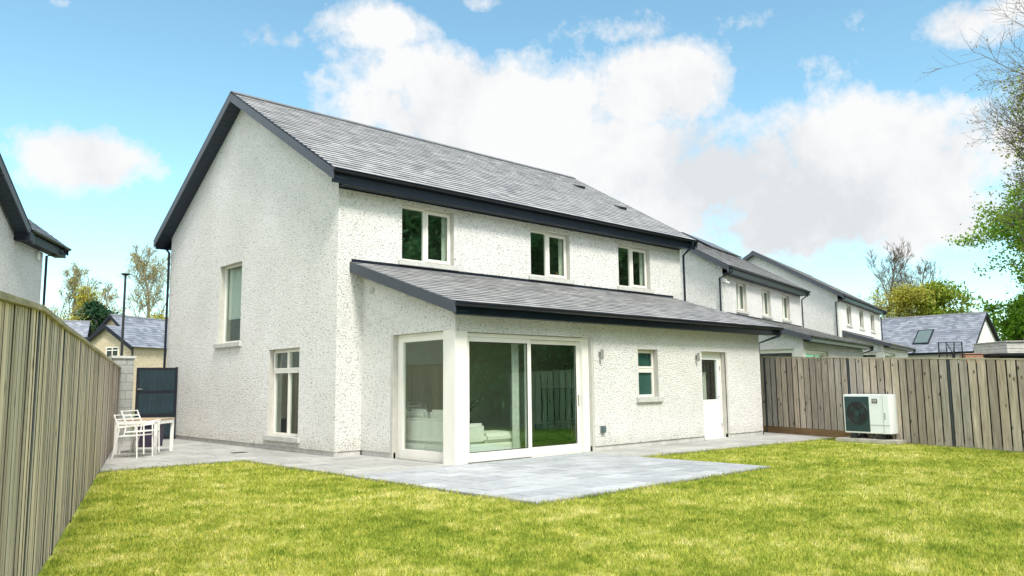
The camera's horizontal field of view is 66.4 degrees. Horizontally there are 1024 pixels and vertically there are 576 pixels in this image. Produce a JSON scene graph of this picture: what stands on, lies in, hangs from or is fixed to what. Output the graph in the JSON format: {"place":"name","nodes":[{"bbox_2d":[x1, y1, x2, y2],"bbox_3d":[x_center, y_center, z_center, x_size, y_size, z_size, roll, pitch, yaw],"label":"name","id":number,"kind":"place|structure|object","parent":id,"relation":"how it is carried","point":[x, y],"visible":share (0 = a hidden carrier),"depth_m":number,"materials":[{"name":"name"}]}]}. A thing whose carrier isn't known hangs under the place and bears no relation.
{"place":"outdoors","nodes":[
{"label":"outdoors","id":0,"kind":"place"},
{"bbox_2d":[0,154,71,304],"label":"neighbour house","id":1,"kind":"structure","parent":0,"point":[24,240],"depth_m":21.19,"materials":[{"name":"paint"}]},
{"bbox_2d":[87,314,167,411],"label":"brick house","id":2,"kind":"structure","parent":0,"point":[144,340],"depth_m":49.62,"materials":[{"name":"tile"}]},
{"bbox_2d":[106,347,118,356],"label":"window","id":3,"kind":"structure","parent":2,"relation":"in","point":[110,351],"depth_m":48.71,"materials":[{"name":"glass"}]},
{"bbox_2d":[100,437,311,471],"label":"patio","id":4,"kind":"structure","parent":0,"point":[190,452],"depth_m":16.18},
{"bbox_2d":[109,356,136,441],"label":"block pier","id":5,"kind":"structure","parent":4,"relation":"on","point":[125,364],"depth_m":20.74,"materials":[{"name":"concrete"}]},
{"bbox_2d":[111,414,153,458],"bbox_3d":[-7.658,2.988,15.837,0.549,0.866,0.571,-1,-7,7],"label":"stacking chair","id":6,"kind":"object","parent":4,"relation":"on","point":[135,429],"visible":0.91,"depth_m":15.63,"materials":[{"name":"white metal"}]},
{"bbox_2d":[118,410,160,453],"bbox_3d":[-7.610,2.936,16.027,0.549,0.866,0.571,-1,-7,7],"label":"stacking chair","id":7,"kind":"object","parent":6,"relation":"on","point":[143,424],"visible":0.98,"depth_m":15.99,"materials":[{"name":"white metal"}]},
{"bbox_2d":[113,417,174,454],"bbox_3d":[-7.958,3.195,16.953,0.920,0.730,0.862,-1,-7,0],"label":"garden table","id":8,"kind":"object","parent":4,"relation":"on","point":[170,420],"visible":0.72,"depth_m":16.57,"materials":[{"name":"white metal"}]},
{"bbox_2d":[138,424,165,446],"bbox_3d":[-8.632,3.521,18.713,0.480,0.530,0.480,-1,-7,0],"label":"storage box","id":9,"kind":"object","parent":4,"relation":"on","point":[147,440],"visible":0.52,"depth_m":18.50,"materials":[{"name":"plastic"}]},
{"bbox_2d":[134,367,177,438],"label":"garden gate","id":10,"kind":"structure","parent":4,"relation":"on","point":[156,393],"depth_m":21.18,"materials":[{"name":"metal"}]},
{"bbox_2d":[244,455,451,476],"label":"side path","id":11,"kind":"structure","parent":0,"point":[356,464],"depth_m":13.96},
{"bbox_2d":[100,438,834,504],"bbox_3d":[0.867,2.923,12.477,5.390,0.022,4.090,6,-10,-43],"label":"patio","id":12,"kind":"structure","parent":0,"point":[540,479],"depth_m":11.97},
{"bbox_2d":[470,395,483,422],"bbox_3d":[-0.926,2.563,16.535,0.656,0.674,0.770,6,-10,-43],"label":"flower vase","id":13,"kind":"object","parent":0,"point":[475,406],"visible":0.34,"depth_m":16.53,"materials":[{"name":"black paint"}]},
{"bbox_2d":[0,0,1023,335],"label":"sky","id":14,"kind":"structure","parent":0,"point":[801,135],"materials":[{"name":"blue"}]},
{"bbox_2d":[37,412,1023,575],"bbox_3d":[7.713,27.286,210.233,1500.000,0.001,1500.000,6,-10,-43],"label":"ground","id":15,"kind":"structure","parent":0,"point":[911,443],"depth_m":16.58,"materials":[{"name":"green plant"}]},
{"bbox_2d":[0,291,120,575],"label":"fence","id":16,"kind":"object","parent":15,"relation":"on","point":[59,387],"visible":0.91,"depth_m":5.89,"materials":[{"name":"wood"}]},
{"bbox_2d":[48,300,93,330],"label":"shrub","id":17,"kind":"object","parent":15,"relation":"on","point":[71,315],"visible":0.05,"depth_m":77.98,"materials":[{"name":"green plant"}]},
{"bbox_2d":[62,320,91,338],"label":"cottage","id":18,"kind":"structure","parent":15,"relation":"on","point":[82,328],"depth_m":68.03,"materials":[{"name":"tile"}]},
{"bbox_2d":[48,261,109,319],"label":"willow tree","id":19,"kind":"object","parent":15,"relation":"on","point":[77,274],"visible":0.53,"depth_m":88.78,"materials":[{"name":"green plant"}]},
{"bbox_2d":[62,283,104,319],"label":"willow tree","id":20,"kind":"object","parent":15,"relation":"on","point":[83,296],"visible":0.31,"depth_m":81.05,"materials":[{"name":"yellow plant"}]},
{"bbox_2d":[73,298,120,332],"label":"conifer","id":21,"kind":"object","parent":15,"relation":"on","point":[95,312],"visible":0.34,"depth_m":78.98,"materials":[{"name":"green plant"}]},
{"bbox_2d":[75,279,122,314],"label":"willow tree","id":22,"kind":"object","parent":15,"relation":"on","point":[107,298],"visible":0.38,"depth_m":90.52,"materials":[{"name":"green plant"}]},
{"bbox_2d":[120,273,129,355],"bbox_3d":[-15.624,2.401,31.352,0.340,6.050,0.340,6,-10,-43],"label":"lamp post","id":23,"kind":"object","parent":15,"relation":"on","point":[125,275],"visible":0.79,"depth_m":31.49,"materials":[{"name":"black metal"}]},
{"bbox_2d":[109,242,170,317],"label":"willow tree","id":24,"kind":"object","parent":15,"relation":"on","point":[140,266],"visible":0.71,"depth_m":86.64,"materials":[{"name":"green plant"}]},
{"bbox_2d":[120,305,168,318],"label":"shrub","id":25,"kind":"object","parent":15,"relation":"on","point":[155,315],"visible":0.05,"depth_m":82.50,"materials":[{"name":"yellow plant"}]},
{"bbox_2d":[153,91,783,464],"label":"house","id":26,"kind":"structure","parent":15,"relation":"on","point":[339,287],"depth_m":18.11,"materials":[{"name":"paint"}]},
{"bbox_2d":[214,261,241,348],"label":"window","id":27,"kind":"structure","parent":26,"relation":"in","point":[229,317],"depth_m":20.04,"materials":[{"name":"white glass"}]},
{"bbox_2d":[262,347,299,442],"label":"window","id":28,"kind":"structure","parent":26,"relation":"in","point":[283,380],"depth_m":17.74,"materials":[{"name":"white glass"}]},
{"bbox_2d":[397,331,442,463],"bbox_3d":[-1.669,2.033,14.610,0.080,2.378,1.558,6,-10,-43],"label":"window","id":29,"kind":"structure","parent":26,"relation":"in","point":[402,453],"depth_m":14.97,"materials":[{"name":"white plastic"}]},
{"bbox_2d":[398,204,458,270],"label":"window","id":30,"kind":"structure","parent":26,"relation":"in","point":[427,234],"depth_m":18.13,"materials":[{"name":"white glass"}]},
{"bbox_2d":[405,409,520,451],"bbox_3d":[-1.227,2.861,15.591,1.740,0.920,2.300,6,-10,-43],"label":"sofa","id":31,"kind":"object","parent":26,"relation":"on","point":[424,429],"visible":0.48,"depth_m":14.83,"materials":[{"name":"white fabric"}]},
{"bbox_2d":[467,333,589,463],"bbox_3d":[0.336,2.087,15.108,3.318,2.348,0.180,6,-10,-43],"label":"sliding door","id":32,"kind":"structure","parent":26,"relation":"in","point":[581,365],"depth_m":15.20,"materials":[{"name":"white plastic"}]},
{"bbox_2d":[528,228,574,284],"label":"window","id":33,"kind":"structure","parent":26,"relation":"in","point":[550,251],"depth_m":20.72,"materials":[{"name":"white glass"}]},
{"bbox_2d":[535,422,575,441],"bbox_3d":[1.277,3.561,19.423,1.600,0.415,0.410,6,-10,-43],"label":"media unit","id":34,"kind":"object","parent":26,"relation":"on","point":[566,431],"visible":0.61,"depth_m":19.22,"materials":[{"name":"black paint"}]},
{"bbox_2d":[541,388,574,423],"bbox_3d":[1.253,2.928,19.520,1.460,0.860,0.240,6,-10,-43],"label":"television","id":35,"kind":"object","parent":34,"relation":"on","point":[557,404],"visible":0.75,"depth_m":19.38,"materials":[{"name":"black paint"}]},
{"bbox_2d":[617,244,653,293],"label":"window","id":36,"kind":"structure","parent":26,"relation":"in","point":[634,262],"depth_m":23.03,"materials":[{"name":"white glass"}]},
{"bbox_2d":[636,349,663,402],"bbox_3d":[2.998,1.963,17.532,0.920,1.170,0.270,6,-10,-43],"label":"window","id":37,"kind":"structure","parent":26,"relation":"in","point":[647,358],"depth_m":17.69,"materials":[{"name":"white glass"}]},
{"bbox_2d":[701,351,729,439],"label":"door","id":38,"kind":"structure","parent":26,"relation":"in","point":[716,411],"depth_m":19.51,"materials":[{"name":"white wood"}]},
{"bbox_2d":[680,232,873,361],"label":"house","id":39,"kind":"structure","parent":15,"relation":"on","point":[717,277],"depth_m":32.96,"materials":[{"name":"paint"}]},
{"bbox_2d":[736,281,749,314],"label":"window","id":40,"kind":"structure","parent":39,"relation":"in","point":[741,295],"depth_m":33.47,"materials":[{"name":"white glass"}]},
{"bbox_2d":[761,288,772,318],"bbox_3d":[11.485,0.767,35.677,0.347,1.420,1.471,-6,-9,35],"label":"window","id":41,"kind":"structure","parent":39,"relation":"in","point":[766,303],"depth_m":36.09,"materials":[{"name":"white glass"}]},
{"bbox_2d":[760,349,793,356],"bbox_3d":[10.264,3.579,30.418,1.558,2.378,0.080,-6,-9,35],"label":"window","id":42,"kind":"structure","parent":39,"relation":"in","point":[773,350],"depth_m":30.44,"materials":[{"name":"white plastic"}]},
{"bbox_2d":[782,294,791,322],"bbox_3d":[13.232,1.047,38.099,0.347,1.420,1.471,-6,-9,35],"label":"window","id":43,"kind":"structure","parent":39,"relation":"in","point":[785,299],"depth_m":38.54,"materials":[{"name":"white glass"}]},
{"bbox_2d":[806,350,825,356],"bbox_3d":[12.117,3.684,31.311,0.160,2.348,3.318,-6,-9,35],"label":"sliding door","id":44,"kind":"structure","parent":39,"relation":"in","point":[823,354],"depth_m":31.62,"materials":[{"name":"white glass"}]},
{"bbox_2d":[742,251,915,360],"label":"house","id":45,"kind":"structure","parent":15,"relation":"on","point":[830,309],"depth_m":46.59,"materials":[{"name":"paint"}]},
{"bbox_2d":[846,305,852,327],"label":"window","id":46,"kind":"structure","parent":45,"relation":"in","point":[848,309],"depth_m":48.32,"materials":[{"name":"white glass"}]},
{"bbox_2d":[859,310,865,330],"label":"window","id":47,"kind":"structure","parent":45,"relation":"in","point":[861,319],"depth_m":51.43,"materials":[{"name":"white glass"}]},
{"bbox_2d":[863,352,877,356],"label":"window","id":48,"kind":"structure","parent":45,"relation":"in","point":[868,353],"depth_m":45.18,"materials":[{"name":"white glass"}]},
{"bbox_2d":[870,314,875,333],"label":"window","id":49,"kind":"structure","parent":45,"relation":"in","point":[871,315],"depth_m":54.52,"materials":[{"name":"white glass"}]},
{"bbox_2d":[835,436,911,444],"bbox_3d":[8.337,3.490,17.948,0.840,0.085,1.500,4,-9,-35],"label":"concrete pad","id":50,"kind":"object","parent":15,"relation":"on","point":[874,440],"visible":0.68,"depth_m":17.63,"materials":[{"name":"grey concrete"}]},
{"bbox_2d":[843,394,897,439],"bbox_3d":[8.320,2.950,18.030,0.602,1.000,1.110,4,-9,-35],"label":"heat pump","id":51,"kind":"object","parent":50,"relation":"on","point":[864,414],"visible":1,"depth_m":17.79,"materials":[{"name":"white metal"}]},
{"bbox_2d":[858,235,914,317],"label":"bare tree","id":52,"kind":"object","parent":15,"relation":"on","point":[895,259],"visible":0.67,"depth_m":96.02,"materials":[{"name":"brown plant"}]},
{"bbox_2d":[760,356,1023,450],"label":"fence","id":53,"kind":"object","parent":15,"relation":"on","point":[953,402],"visible":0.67,"depth_m":17.23,"materials":[{"name":"wood"}]},
{"bbox_2d":[864,276,949,318],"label":"yellow bush","id":54,"kind":"object","parent":15,"relation":"on","point":[903,299],"visible":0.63,"depth_m":86.16,"materials":[{"name":"green plant"}]},
{"bbox_2d":[898,257,948,313],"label":"bare tree","id":55,"kind":"object","parent":15,"relation":"on","point":[921,273],"visible":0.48,"depth_m":94.18,"materials":[{"name":"brown plant"}]},
{"bbox_2d":[880,311,1000,362],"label":"bungalow","id":56,"kind":"object","parent":15,"relation":"on","point":[923,336],"visible":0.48,"depth_m":61.83,"materials":[{"name":"tile"}]},
{"bbox_2d":[909,277,987,315],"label":"round tree","id":57,"kind":"object","parent":15,"relation":"on","point":[949,296],"visible":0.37,"depth_m":88.01,"materials":[{"name":"green plant"}]},
{"bbox_2d":[938,342,962,359],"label":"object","id":58,"kind":"object","parent":15,"relation":"on","point":[953,354],"visible":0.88,"depth_m":25.98,"materials":[{"name":"black paint"}]},
{"bbox_2d":[915,0,1023,248],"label":"tall tree","id":59,"kind":"object","parent":15,"relation":"on","point":[1018,126],"visible":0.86,"depth_m":31.56,"materials":[{"name":"green plant"}]},
{"bbox_2d":[958,353,983,362],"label":"brick pillar","id":60,"kind":"structure","parent":15,"relation":"on","point":[972,355],"depth_m":27.98,"materials":[{"name":"red brick"}]},
{"bbox_2d":[941,175,1023,338],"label":"chestnut tree","id":61,"kind":"object","parent":15,"relation":"on","point":[1017,240],"visible":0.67,"depth_m":69.56,"materials":[{"name":"green plant"}]},
{"bbox_2d":[960,60,1023,274],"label":"leafy tree","id":62,"kind":"object","parent":15,"relation":"on","point":[1017,191],"visible":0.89,"depth_m":31.27,"materials":[{"name":"green plant"}]},
{"bbox_2d":[971,341,1023,357],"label":"garden shed","id":63,"kind":"structure","parent":15,"relation":"on","point":[1002,347],"depth_m":28.36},
{"bbox_2d":[974,283,1023,340],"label":"round tree","id":64,"kind":"object","parent":15,"relation":"on","point":[1004,324],"visible":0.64,"depth_m":74.82,"materials":[{"name":"green plant"}]},
{"bbox_2d":[983,353,1023,361],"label":"lean to","id":65,"kind":"object","parent":15,"relation":"on","point":[1007,355],"visible":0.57,"depth_m":27.38,"materials":[{"name":"black paint"}]},
{"bbox_2d":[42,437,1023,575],"bbox_3d":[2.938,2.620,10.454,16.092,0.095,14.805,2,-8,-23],"label":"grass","id":66,"kind":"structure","parent":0,"point":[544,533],"depth_m":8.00,"materials":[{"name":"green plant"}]},
{"bbox_2d":[582,433,835,456],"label":"back path","id":67,"kind":"structure","parent":0,"point":[753,440],"depth_m":17.36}
]}

